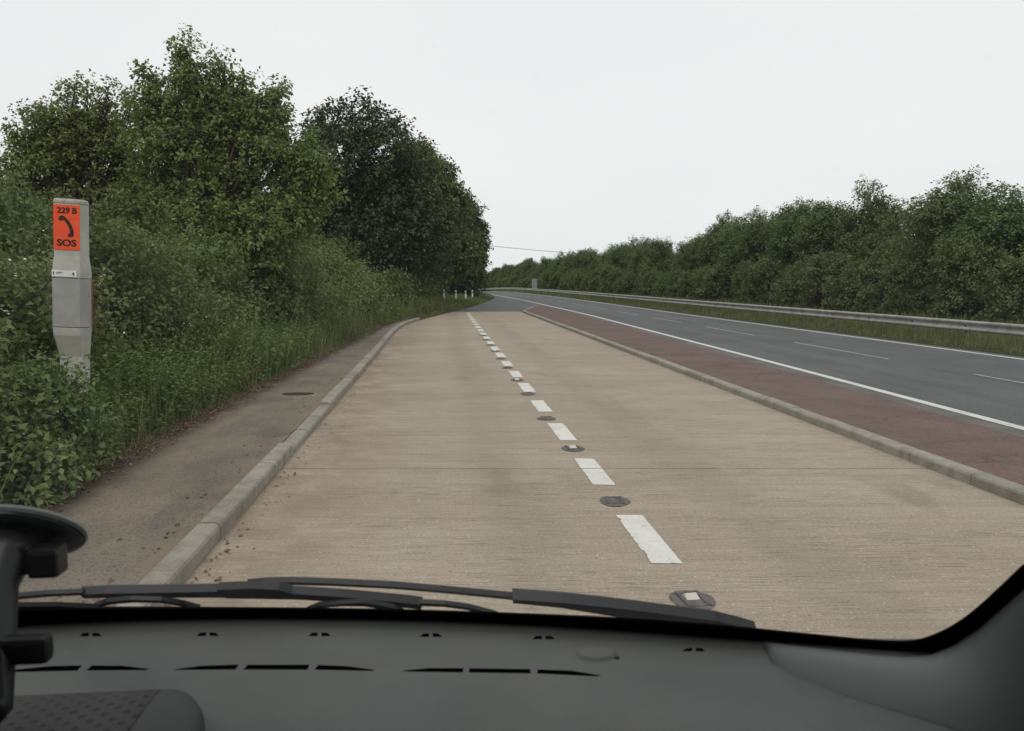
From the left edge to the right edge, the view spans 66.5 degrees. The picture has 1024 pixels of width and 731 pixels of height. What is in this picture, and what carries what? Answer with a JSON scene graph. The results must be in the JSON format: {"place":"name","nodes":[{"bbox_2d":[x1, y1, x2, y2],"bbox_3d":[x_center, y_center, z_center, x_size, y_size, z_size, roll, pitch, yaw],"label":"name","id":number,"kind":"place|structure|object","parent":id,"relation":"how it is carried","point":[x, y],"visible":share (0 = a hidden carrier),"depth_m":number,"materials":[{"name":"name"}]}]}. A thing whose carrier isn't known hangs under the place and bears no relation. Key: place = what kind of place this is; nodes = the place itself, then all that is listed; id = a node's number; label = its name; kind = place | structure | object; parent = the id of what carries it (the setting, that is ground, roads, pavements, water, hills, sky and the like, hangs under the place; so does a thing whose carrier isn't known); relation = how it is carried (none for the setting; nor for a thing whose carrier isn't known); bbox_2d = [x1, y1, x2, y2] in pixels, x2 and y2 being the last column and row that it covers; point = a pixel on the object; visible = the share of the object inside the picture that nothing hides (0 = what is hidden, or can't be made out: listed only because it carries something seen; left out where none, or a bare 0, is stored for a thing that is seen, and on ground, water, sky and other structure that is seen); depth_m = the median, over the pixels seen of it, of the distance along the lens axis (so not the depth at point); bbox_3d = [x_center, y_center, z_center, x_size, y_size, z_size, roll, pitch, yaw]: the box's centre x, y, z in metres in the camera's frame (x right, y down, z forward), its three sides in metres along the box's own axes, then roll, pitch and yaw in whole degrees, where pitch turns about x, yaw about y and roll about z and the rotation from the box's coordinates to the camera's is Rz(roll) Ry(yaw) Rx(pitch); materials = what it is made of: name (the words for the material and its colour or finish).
{"place":"outdoors","nodes":[
{"label":"outdoors","id":0,"kind":"place"},
{"bbox_2d":[12,318,413,605],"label":"footpath","id":1,"kind":"structure","parent":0,"point":[159,486],"depth_m":6.82,"materials":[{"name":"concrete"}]},
{"bbox_2d":[0,0,1023,271],"label":"sky","id":2,"kind":"structure","parent":0,"point":[577,124],"materials":[{"name":"white"}]},
{"bbox_2d":[0,288,1023,504],"bbox_3d":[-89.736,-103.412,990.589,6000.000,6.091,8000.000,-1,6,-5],"label":"ground","id":3,"kind":"structure","parent":0,"point":[983,349],"depth_m":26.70,"materials":[{"name":"green plant"}]},
{"bbox_2d":[0,300,79,493],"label":"bramble bush","id":4,"kind":"object","parent":3,"relation":"on","point":[13,394],"visible":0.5,"depth_m":6.25,"materials":[{"name":"green plant"}]},
{"bbox_2d":[0,152,90,278],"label":"bramble bush","id":5,"kind":"object","parent":3,"relation":"on","point":[9,218],"visible":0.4,"depth_m":12.32,"materials":[{"name":"green plant"}]},
{"bbox_2d":[0,394,127,509],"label":"bramble bush","id":6,"kind":"object","parent":3,"relation":"on","point":[58,476],"visible":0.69,"depth_m":6.03,"materials":[{"name":"green plant"}]},
{"bbox_2d":[0,228,133,396],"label":"bramble bush","id":7,"kind":"object","parent":3,"relation":"on","point":[20,294],"visible":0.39,"depth_m":8.33,"materials":[{"name":"green plant"}]},
{"bbox_2d":[0,343,139,492],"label":"bramble bush","id":8,"kind":"object","parent":3,"relation":"on","point":[64,393],"visible":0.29,"depth_m":6.88,"materials":[{"name":"green plant"}]},
{"bbox_2d":[52,198,92,429],"bbox_3d":[-4.364,-0.318,7.761,0.306,2.624,0.235,2,6,-11],"label":"emergency phone post","id":9,"kind":"object","parent":3,"relation":"on","point":[72,311],"visible":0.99,"depth_m":7.62,"materials":[{"name":"grey plastic"}]},
{"bbox_2d":[52,278,92,327],"bbox_3d":[-4.349,-0.622,7.730,0.306,0.474,0.219,2,6,-11],"label":"door","id":10,"kind":"structure","parent":9,"relation":"in","point":[72,299],"depth_m":7.63,"materials":[{"name":"grey plastic"}]},
{"bbox_2d":[0,68,156,230],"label":"maple tree","id":11,"kind":"object","parent":3,"relation":"on","point":[71,147],"visible":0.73,"depth_m":19.39,"materials":[{"name":"green plant"}]},
{"bbox_2d":[0,177,180,258],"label":"bramble bush","id":12,"kind":"object","parent":3,"relation":"on","point":[100,213],"visible":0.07,"depth_m":16.25,"materials":[{"name":"green plant"}]},
{"bbox_2d":[0,198,235,371],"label":"bramble bush","id":13,"kind":"object","parent":3,"relation":"on","point":[136,309],"visible":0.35,"depth_m":11.24,"materials":[{"name":"green plant"}]},
{"bbox_2d":[89,176,185,248],"bbox_3d":[-9.584,-2.613,19.712,4.210,4.468,5.128,-1,6,-5],"label":"bramble bush","id":14,"kind":"object","parent":3,"relation":"on","point":[149,230],"visible":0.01,"depth_m":19.36,"materials":[{"name":"green plant"}]},
{"bbox_2d":[91,214,260,361],"bbox_3d":[-6.513,-1.093,13.493,3.634,3.064,3.930,4,8,35],"label":"bramble bush","id":15,"kind":"object","parent":3,"relation":"on","point":[171,252],"visible":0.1,"depth_m":13.55,"materials":[{"name":"green plant"}]},
{"bbox_2d":[138,218,271,336],"bbox_3d":[-6.721,-1.445,16.258,3.482,3.271,4.192,-1,6,-5],"label":"bramble bush","id":16,"kind":"object","parent":3,"relation":"on","point":[210,252],"visible":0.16,"depth_m":16.26,"materials":[{"name":"green plant"}]},
{"bbox_2d":[102,23,349,280],"bbox_3d":[-7.151,-4.320,19.020,5.862,7.700,3.853,2,7,20],"label":"maple tree","id":17,"kind":"object","parent":3,"relation":"on","point":[209,169],"visible":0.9,"depth_m":18.62,"materials":[{"name":"green plant"}]},
{"bbox_2d":[0,291,487,504],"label":"nettle undergrowth","id":18,"kind":"object","parent":3,"relation":"on","point":[176,368],"visible":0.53,"depth_m":10.68,"materials":[{"name":"green plant"}]},
{"bbox_2d":[197,224,316,330],"bbox_3d":[-6.559,-2.006,19.338,3.439,3.686,3.940,6,8,43],"label":"bramble bush","id":19,"kind":"object","parent":3,"relation":"on","point":[282,291],"visible":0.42,"depth_m":18.78,"materials":[{"name":"green plant"}]},
{"bbox_2d":[116,318,419,605],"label":"kerb","id":20,"kind":"structure","parent":3,"relation":"on","point":[183,558],"depth_m":6.10,"materials":[{"name":"concrete"}]},
{"bbox_2d":[290,240,340,332],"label":"bramble bush","id":21,"kind":"object","parent":3,"relation":"on","point":[312,288],"visible":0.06,"depth_m":22.52,"materials":[{"name":"green plant"}]},
{"bbox_2d":[293,224,352,268],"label":"bramble bush","id":22,"kind":"object","parent":3,"relation":"on","point":[329,249],"visible":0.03,"depth_m":34.25,"materials":[{"name":"green plant"}]},
{"bbox_2d":[295,236,369,327],"bbox_3d":[-6.895,-2.496,25.452,4.402,3.873,3.957,-1,6,-5],"label":"bramble bush","id":23,"kind":"object","parent":3,"relation":"on","point":[345,301],"visible":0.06,"depth_m":25.20,"materials":[{"name":"green plant"}]},
{"bbox_2d":[297,226,368,271],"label":"bramble bush","id":24,"kind":"object","parent":3,"relation":"on","point":[351,250],"visible":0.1,"depth_m":38.68,"materials":[{"name":"green plant"}]},
{"bbox_2d":[294,238,385,318],"bbox_3d":[-7.117,-2.809,28.495,4.891,3.549,4.074,-1,6,-5],"label":"bramble bush","id":25,"kind":"object","parent":3,"relation":"on","point":[341,275],"visible":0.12,"depth_m":28.44,"materials":[{"name":"green plant"}]},
{"bbox_2d":[322,250,381,310],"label":"bramble bush","id":26,"kind":"object","parent":3,"relation":"on","point":[363,277],"visible":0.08,"depth_m":31.51,"materials":[{"name":"green plant"}]},
{"bbox_2d":[346,257,399,311],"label":"bramble bush","id":27,"kind":"object","parent":3,"relation":"on","point":[386,290],"visible":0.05,"depth_m":35.01,"materials":[{"name":"green plant"}]},
{"bbox_2d":[290,85,473,294],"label":"sycamore tree","id":28,"kind":"object","parent":3,"relation":"on","point":[392,234],"visible":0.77,"depth_m":40.52,"materials":[{"name":"green plant"}]},
{"bbox_2d":[366,265,419,305],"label":"bramble bush","id":29,"kind":"object","parent":3,"relation":"on","point":[401,286],"visible":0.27,"depth_m":39.05,"materials":[{"name":"green plant"}]},
{"bbox_2d":[377,135,489,288],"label":"sycamore tree","id":30,"kind":"object","parent":3,"relation":"on","point":[466,252],"visible":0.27,"depth_m":52.08,"materials":[{"name":"green plant"}]},
{"bbox_2d":[438,190,493,297],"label":"sycamore tree","id":31,"kind":"object","parent":3,"relation":"on","point":[474,281],"visible":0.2,"depth_m":72.83,"materials":[{"name":"green plant"}]},
{"bbox_2d":[530,257,552,278],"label":"hedgerow tree","id":32,"kind":"object","parent":3,"relation":"on","point":[539,270],"visible":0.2,"depth_m":143.95,"materials":[{"name":"green plant"}]},
{"bbox_2d":[539,269,553,288],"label":"hedgerow bush","id":33,"kind":"object","parent":3,"relation":"on","point":[545,279],"visible":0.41,"depth_m":128.54,"materials":[{"name":"green plant"}]},
{"bbox_2d":[547,270,562,289],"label":"hedgerow bush","id":34,"kind":"object","parent":3,"relation":"on","point":[554,282],"visible":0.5,"depth_m":123.44,"materials":[{"name":"green plant"}]},
{"bbox_2d":[550,250,565,272],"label":"hedgerow tree","id":35,"kind":"object","parent":3,"relation":"on","point":[557,263],"visible":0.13,"depth_m":135.48,"materials":[{"name":"green plant"}]},
{"bbox_2d":[558,249,576,285],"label":"hedgerow tree","id":36,"kind":"object","parent":3,"relation":"on","point":[568,266],"visible":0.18,"depth_m":120.52,"materials":[{"name":"green plant"}]},
{"bbox_2d":[565,266,588,290],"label":"hedgerow bush","id":37,"kind":"object","parent":3,"relation":"on","point":[571,284],"visible":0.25,"depth_m":107.75,"materials":[{"name":"green plant"}]},
{"bbox_2d":[570,249,587,268],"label":"hedgerow tree","id":38,"kind":"object","parent":3,"relation":"on","point":[576,262],"visible":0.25,"depth_m":113.93,"materials":[{"name":"green plant"}]},
{"bbox_2d":[572,271,586,290],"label":"hedgerow bush","id":39,"kind":"object","parent":3,"relation":"on","point":[577,279],"visible":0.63,"depth_m":103.81,"materials":[{"name":"green plant"}]},
{"bbox_2d":[579,251,597,271],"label":"hedgerow tree","id":40,"kind":"object","parent":3,"relation":"on","point":[587,259],"visible":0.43,"depth_m":110.63,"materials":[{"name":"green plant"}]},
{"bbox_2d":[580,267,599,290],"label":"hedgerow bush","id":41,"kind":"object","parent":3,"relation":"on","point":[587,277],"visible":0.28,"depth_m":99.98,"materials":[{"name":"green plant"}]},
{"bbox_2d":[586,275,600,291],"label":"hedgerow bush","id":42,"kind":"object","parent":3,"relation":"on","point":[593,283],"visible":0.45,"depth_m":95.28,"materials":[{"name":"green plant"}]},
{"bbox_2d":[586,257,600,273],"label":"hedgerow tree","id":43,"kind":"object","parent":3,"relation":"on","point":[593,264],"visible":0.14,"depth_m":108.42,"materials":[{"name":"green plant"}]},
{"bbox_2d":[598,262,620,292],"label":"hedgerow bush","id":44,"kind":"object","parent":3,"relation":"on","point":[603,273],"visible":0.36,"depth_m":86.72,"materials":[{"name":"green plant"}]},
{"bbox_2d":[605,267,629,293],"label":"hedgerow bush","id":45,"kind":"object","parent":3,"relation":"on","point":[613,278],"visible":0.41,"depth_m":83.85,"materials":[{"name":"green plant"}]},
{"bbox_2d":[605,241,631,269],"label":"hedgerow tree","id":46,"kind":"object","parent":3,"relation":"on","point":[614,257],"visible":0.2,"depth_m":94.15,"materials":[{"name":"green plant"}]},
{"bbox_2d":[612,268,637,293],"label":"hedgerow bush","id":47,"kind":"object","parent":3,"relation":"on","point":[626,285],"visible":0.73,"depth_m":79.49,"materials":[{"name":"green plant"}]},
{"bbox_2d":[612,234,640,272],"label":"hedgerow tree","id":48,"kind":"object","parent":3,"relation":"on","point":[633,242],"visible":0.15,"depth_m":91.24,"materials":[{"name":"green plant"}]},
{"bbox_2d":[627,234,666,282],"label":"hedgerow tree","id":49,"kind":"object","parent":3,"relation":"on","point":[634,269],"visible":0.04,"depth_m":83.51,"materials":[{"name":"green plant"}]},
{"bbox_2d":[634,246,667,276],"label":"hedgerow tree","id":50,"kind":"object","parent":3,"relation":"on","point":[646,251],"visible":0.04,"depth_m":78.46,"materials":[{"name":"green plant"}]},
{"bbox_2d":[629,239,673,268],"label":"hedgerow tree","id":51,"kind":"object","parent":3,"relation":"on","point":[639,253],"visible":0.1,"depth_m":81.16,"materials":[{"name":"green plant"}]},
{"bbox_2d":[636,268,667,295],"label":"hedgerow bush","id":52,"kind":"object","parent":3,"relation":"on","point":[646,283],"visible":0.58,"depth_m":71.52,"materials":[{"name":"green plant"}]},
{"bbox_2d":[637,236,675,275],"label":"hedgerow tree","id":53,"kind":"object","parent":3,"relation":"on","point":[661,246],"visible":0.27,"depth_m":75.38,"materials":[{"name":"green plant"}]},
{"bbox_2d":[647,267,676,297],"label":"hedgerow bush","id":54,"kind":"object","parent":3,"relation":"on","point":[658,287],"visible":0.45,"depth_m":67.82,"materials":[{"name":"green plant"}]},
{"bbox_2d":[663,267,684,296],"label":"hedgerow bush","id":55,"kind":"object","parent":3,"relation":"on","point":[671,291],"visible":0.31,"depth_m":65.09,"materials":[{"name":"green plant"}]},
{"bbox_2d":[668,240,700,288],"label":"hedgerow tree","id":56,"kind":"object","parent":3,"relation":"on","point":[682,246],"visible":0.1,"depth_m":67.02,"materials":[{"name":"green plant"}]},
{"bbox_2d":[672,267,699,298],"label":"hedgerow bush","id":57,"kind":"object","parent":3,"relation":"on","point":[685,283],"visible":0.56,"depth_m":60.29,"materials":[{"name":"green plant"}]},
{"bbox_2d":[679,233,713,271],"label":"hedgerow tree","id":58,"kind":"object","parent":3,"relation":"on","point":[691,249],"visible":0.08,"depth_m":64.28,"materials":[{"name":"green plant"}]},
{"bbox_2d":[689,263,713,300],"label":"hedgerow bush","id":59,"kind":"object","parent":3,"relation":"on","point":[697,284],"visible":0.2,"depth_m":57.71,"materials":[{"name":"green plant"}]},
{"bbox_2d":[693,222,728,271],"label":"hedgerow tree","id":60,"kind":"object","parent":3,"relation":"on","point":[702,254],"visible":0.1,"depth_m":61.14,"materials":[{"name":"green plant"}]},
{"bbox_2d":[696,258,739,301],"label":"hedgerow bush","id":61,"kind":"object","parent":3,"relation":"on","point":[719,282],"visible":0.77,"depth_m":53.50,"materials":[{"name":"green plant"}]},
{"bbox_2d":[702,209,746,264],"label":"hedgerow tree","id":62,"kind":"object","parent":3,"relation":"on","point":[722,220],"visible":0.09,"depth_m":59.08,"materials":[{"name":"green plant"}]},
{"bbox_2d":[708,205,767,300],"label":"hedgerow tree","id":63,"kind":"object","parent":3,"relation":"on","point":[730,248],"visible":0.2,"depth_m":53.65,"materials":[{"name":"green plant"}]},
{"bbox_2d":[729,258,757,303],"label":"hedgerow bush","id":64,"kind":"object","parent":3,"relation":"on","point":[737,286],"visible":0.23,"depth_m":49.96,"materials":[{"name":"green plant"}]},
{"bbox_2d":[478,288,1023,340],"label":"crash barrier","id":65,"kind":"object","parent":3,"relation":"on","point":[966,326],"visible":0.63,"depth_m":28.39,"materials":[{"name":"metal"}]},
{"bbox_2d":[733,217,775,275],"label":"hedgerow tree","id":66,"kind":"object","parent":3,"relation":"on","point":[752,237],"visible":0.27,"depth_m":51.17,"materials":[{"name":"green plant"}]},
{"bbox_2d":[737,255,792,305],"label":"hedgerow bush","id":67,"kind":"object","parent":3,"relation":"on","point":[763,277],"visible":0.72,"depth_m":46.22,"materials":[{"name":"green plant"}]},
{"bbox_2d":[523,305,1023,505],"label":"kerb","id":68,"kind":"structure","parent":3,"relation":"on","point":[999,486],"depth_m":8.83,"materials":[{"name":"concrete"}]},
{"bbox_2d":[755,198,815,275],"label":"hedgerow tree","id":69,"kind":"object","parent":3,"relation":"on","point":[778,216],"visible":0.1,"depth_m":48.57,"materials":[{"name":"green plant"}]},
{"bbox_2d":[769,257,809,306],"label":"hedgerow bush","id":70,"kind":"object","parent":3,"relation":"on","point":[782,298],"visible":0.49,"depth_m":42.96,"materials":[{"name":"green plant"}]},
{"bbox_2d":[761,196,832,275],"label":"hedgerow tree","id":71,"kind":"object","parent":3,"relation":"on","point":[787,253],"visible":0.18,"depth_m":46.13,"materials":[{"name":"green plant"}]},
{"bbox_2d":[776,197,858,298],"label":"hedgerow tree","id":72,"kind":"object","parent":3,"relation":"on","point":[812,232],"visible":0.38,"depth_m":42.63,"materials":[{"name":"green plant"}]},
{"bbox_2d":[786,246,856,309],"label":"hedgerow bush","id":73,"kind":"object","parent":3,"relation":"on","point":[814,271],"visible":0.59,"depth_m":39.15,"materials":[{"name":"green plant"}]},
{"bbox_2d":[820,244,898,313],"bbox_3d":[16.142,-3.668,35.838,3.685,3.870,4.030,0,6,-2],"label":"hedgerow bush","id":74,"kind":"object","parent":3,"relation":"on","point":[858,289],"visible":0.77,"depth_m":35.49,"materials":[{"name":"green plant"}]},
{"bbox_2d":[825,176,915,276],"bbox_3d":[18.643,-6.264,40.374,4.646,7.309,5.861,0,6,0],"label":"hedgerow tree","id":75,"kind":"object","parent":3,"relation":"on","point":[866,225],"visible":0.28,"depth_m":39.89,"materials":[{"name":"green plant"}]},
{"bbox_2d":[847,215,916,281],"bbox_3d":[18.269,-4.854,38.265,4.072,4.834,3.852,-2,6,-16],"label":"hedgerow tree","id":76,"kind":"object","parent":3,"relation":"on","point":[876,239],"visible":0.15,"depth_m":37.71,"materials":[{"name":"green plant"}]},
{"bbox_2d":[869,218,936,312],"bbox_3d":[19.115,-4.679,35.494,4.800,5.191,5.004,-5,8,-41],"label":"hedgerow tree","id":77,"kind":"object","parent":3,"relation":"on","point":[889,242],"visible":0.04,"depth_m":35.44,"materials":[{"name":"green plant"}]},
{"bbox_2d":[877,253,937,315],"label":"hedgerow bush","id":78,"kind":"object","parent":3,"relation":"on","point":[902,291],"visible":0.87,"depth_m":32.64,"materials":[{"name":"green plant"}]},
{"bbox_2d":[875,164,1018,309],"bbox_3d":[18.300,-5.127,32.991,5.328,6.597,5.713,-3,7,-22],"label":"hedgerow tree","id":79,"kind":"object","parent":3,"relation":"on","point":[952,207],"visible":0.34,"depth_m":32.29,"materials":[{"name":"green plant"}]},
{"bbox_2d":[923,230,1004,320],"bbox_3d":[17.290,-3.120,29.823,3.970,4.005,2.998,-22,23,-74],"label":"hedgerow bush","id":80,"kind":"object","parent":3,"relation":"on","point":[953,282],"visible":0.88,"depth_m":29.09,"materials":[{"name":"green plant"}]},
{"bbox_2d":[944,180,1023,310],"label":"hedgerow tree","id":81,"kind":"object","parent":3,"relation":"on","point":[998,231],"visible":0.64,"depth_m":29.54,"materials":[{"name":"green plant"}]},
{"bbox_2d":[971,244,1023,322],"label":"hedgerow bush","id":82,"kind":"object","parent":3,"relation":"on","point":[1012,279],"visible":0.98,"depth_m":26.43,"materials":[{"name":"green plant"}]},
{"bbox_2d":[164,312,1023,638],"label":"lay by","id":83,"kind":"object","parent":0,"point":[438,456],"visible":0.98,"depth_m":6.38,"materials":[{"name":"concrete"}]},
{"bbox_2d":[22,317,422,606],"bbox_3d":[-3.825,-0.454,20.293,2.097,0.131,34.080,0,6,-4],"label":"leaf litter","id":84,"kind":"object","parent":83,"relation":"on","point":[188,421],"visible":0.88,"depth_m":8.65,"materials":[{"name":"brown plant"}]},
{"bbox_2d":[0,564,1023,730],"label":"parked van","id":85,"kind":"object","parent":83,"relation":"on","point":[389,663],"visible":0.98,"depth_m":0.83,"materials":[{"name":"plastic"}]},
{"bbox_2d":[0,504,87,722],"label":"phone mount","id":86,"kind":"object","parent":85,"relation":"attached to","point":[35,543],"visible":1,"depth_m":0.67,"materials":[{"name":"plastic"}]},
{"bbox_2d":[518,383,535,391],"bbox_3d":[0.244,0.370,13.288,0.205,0.001,1.131,-1,6,-5],"label":"lay by marking","id":87,"kind":"object","parent":83,"relation":"on","point":[526,387],"visible":1,"depth_m":13.25,"materials":[{"name":"white paint"}]},
{"bbox_2d":[531,400,552,411],"bbox_3d":[0.421,0.583,11.317,0.206,0.001,1.063,-1,6,-5],"label":"lay by marking","id":88,"kind":"object","parent":83,"relation":"on","point":[541,405],"visible":1,"depth_m":11.25,"materials":[{"name":"white paint"}]},
{"bbox_2d":[547,423,576,439],"bbox_3d":[0.597,0.791,9.395,0.204,0.001,1.087,-1,6,-5],"label":"lay by marking","id":89,"kind":"object","parent":83,"relation":"on","point":[561,431],"visible":1,"depth_m":9.38,"materials":[{"name":"white paint"}]},
{"bbox_2d":[561,445,584,451],"bbox_3d":[0.667,0.881,8.412,0.246,0.031,0.297,-1,6,-12],"label":"road stud","id":90,"kind":"object","parent":83,"relation":"on","point":[574,448],"visible":1,"depth_m":8.38,"materials":[{"name":"metal"}]},
{"bbox_2d":[574,458,614,484],"bbox_3d":[0.775,1.002,7.441,0.204,0.001,1.063,-1,6,-5],"label":"lay by marking","id":91,"kind":"object","parent":83,"relation":"on","point":[594,471],"visible":1,"depth_m":7.41,"materials":[{"name":"white paint"}]},
{"bbox_2d":[600,496,630,505],"bbox_3d":[0.848,1.105,6.401,0.249,0.018,0.297,0,6,1],"label":"road stud","id":92,"kind":"object","parent":83,"relation":"on","point":[614,500],"visible":1,"depth_m":6.37,"materials":[{"name":"metal"}]},
{"bbox_2d":[616,515,681,562],"bbox_3d":[0.949,1.210,5.516,0.207,0.001,1.066,-1,6,-5],"label":"lay by marking","id":93,"kind":"object","parent":83,"relation":"on","point":[649,540],"visible":1,"depth_m":5.46,"materials":[{"name":"white paint"}]},
{"bbox_2d":[669,590,715,609],"bbox_3d":[1.029,1.314,4.412,0.245,0.031,0.297,-1,6,-11],"label":"road stud","id":94,"kind":"object","parent":83,"relation":"on","point":[693,599],"visible":0.93,"depth_m":4.41,"materials":[{"name":"metal"}]},
{"bbox_2d":[454,291,1023,430],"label":"road","id":95,"kind":"structure","parent":0,"point":[945,377],"depth_m":19.06,"materials":[{"name":"grey asphalt"}]},
{"bbox_2d":[491,294,1023,429],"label":"edge line","id":96,"kind":"object","parent":95,"relation":"on","point":[940,406],"visible":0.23,"depth_m":13.54,"materials":[{"name":"white paint"}]},
{"bbox_2d":[505,291,1023,359],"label":"edge line","id":97,"kind":"object","parent":95,"relation":"on","point":[829,333],"visible":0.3,"depth_m":25.52,"materials":[{"name":"white paint"}]},
{"bbox_2d":[576,313,1023,437],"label":"road margin","id":98,"kind":"object","parent":95,"relation":"on","point":[992,425],"visible":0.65,"depth_m":12.82,"materials":[{"name":"concrete"}]},
{"bbox_2d":[526,304,1023,485],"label":"pavement","id":99,"kind":"structure","parent":0,"point":[990,451],"depth_m":10.88,"materials":[{"name":"red asphalt"}]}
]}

